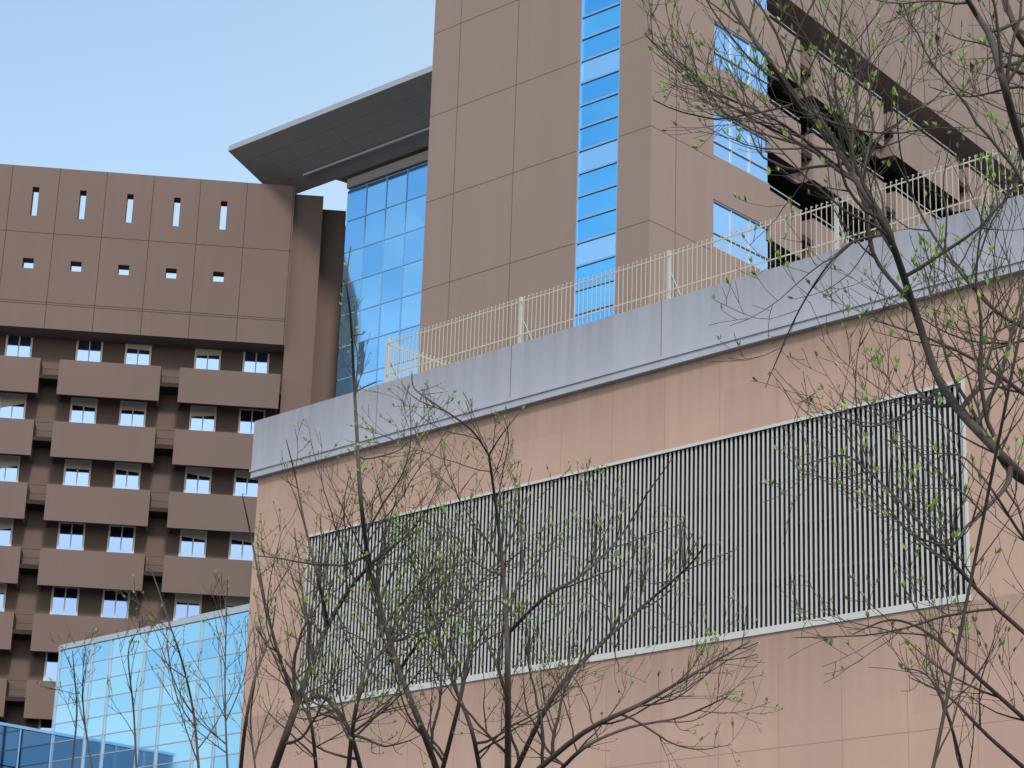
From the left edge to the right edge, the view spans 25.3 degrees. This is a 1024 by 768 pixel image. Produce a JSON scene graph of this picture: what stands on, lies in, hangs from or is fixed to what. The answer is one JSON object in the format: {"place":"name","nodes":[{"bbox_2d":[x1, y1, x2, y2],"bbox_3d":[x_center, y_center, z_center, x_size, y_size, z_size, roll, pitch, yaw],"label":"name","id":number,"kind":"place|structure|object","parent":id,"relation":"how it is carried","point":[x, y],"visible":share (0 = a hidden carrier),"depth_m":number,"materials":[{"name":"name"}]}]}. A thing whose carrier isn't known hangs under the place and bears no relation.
{"place":"outdoors","nodes":[
{"label":"outdoors","id":0,"kind":"place"},
{"bbox_2d":[0,164,345,730],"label":"building","id":1,"kind":"structure","parent":0,"point":[141,398],"depth_m":138.10,"materials":[{"name":"brown"}]},
{"bbox_2d":[0,0,435,281],"label":"sky","id":2,"kind":"structure","parent":0,"point":[143,87],"materials":[{"name":"blue"}]},
{"bbox_2d":[418,0,769,372],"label":"tower","id":3,"kind":"structure","parent":0,"point":[500,209],"depth_m":93.25,"materials":[{"name":"brown"}]},
{"bbox_2d":[228,66,431,193],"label":"roof canopy","id":4,"kind":"object","parent":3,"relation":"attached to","point":[368,131],"visible":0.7,"depth_m":138.59,"materials":[{"name":"grey"}]},
{"bbox_2d":[335,150,427,396],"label":"curtain wall","id":5,"kind":"structure","parent":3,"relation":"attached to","point":[385,223],"depth_m":136.93,"materials":[{"name":"blue glass"}]},
{"bbox_2d":[573,0,620,326],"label":"window strip","id":6,"kind":"object","parent":3,"relation":"in","point":[596,201],"visible":0.48,"depth_m":90.97,"materials":[{"name":"blue glass"}]},
{"bbox_2d":[767,0,1023,268],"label":"tower wing","id":7,"kind":"structure","parent":3,"relation":"attached to","point":[918,157],"depth_m":106.10,"materials":[{"name":"brown concrete"}]},
{"bbox_2d":[238,194,1023,767],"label":"building","id":8,"kind":"structure","parent":0,"point":[658,376],"depth_m":46.07,"materials":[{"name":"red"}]},
{"bbox_2d":[297,379,970,708],"bbox_3d":[1.768,3.778,47.755,18.417,4.192,0.335,-16,-25,42],"label":"louver vent","id":9,"kind":"object","parent":8,"relation":"attached to","point":[719,492],"visible":0.64,"depth_m":45.91,"materials":[{"name":"black metal"}]},
{"bbox_2d":[384,142,1023,382],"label":"roof fence","id":10,"kind":"object","parent":8,"relation":"on","point":[837,229],"visible":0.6,"depth_m":48.82,"materials":[{"name":"beige metal"}]},
{"label":"ground","id":11,"kind":"structure","parent":0,"visible":0},
{"bbox_2d":[48,604,249,767],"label":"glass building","id":12,"kind":"structure","parent":11,"relation":"on","point":[162,740],"depth_m":113.65,"materials":[{"name":"blue glass"}]},
{"bbox_2d":[0,722,53,767],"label":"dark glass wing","id":13,"kind":"structure","parent":12,"relation":"attached to","point":[24,747],"depth_m":117.42,"materials":[{"name":"blue glass"}]},
{"bbox_2d":[37,568,288,767],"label":"tree","id":14,"kind":"object","parent":11,"relation":"on","point":[77,702],"visible":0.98,"depth_m":18.66,"materials":[{"name":"brown plant"}]},
{"bbox_2d":[239,245,783,767],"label":"tree","id":15,"kind":"object","parent":11,"relation":"on","point":[433,621],"visible":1,"depth_m":14.85,"materials":[{"name":"green plant"}]},
{"bbox_2d":[637,0,1023,767],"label":"tree","id":16,"kind":"object","parent":11,"relation":"on","point":[859,172],"visible":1,"depth_m":7.79,"materials":[{"name":"green plant"}]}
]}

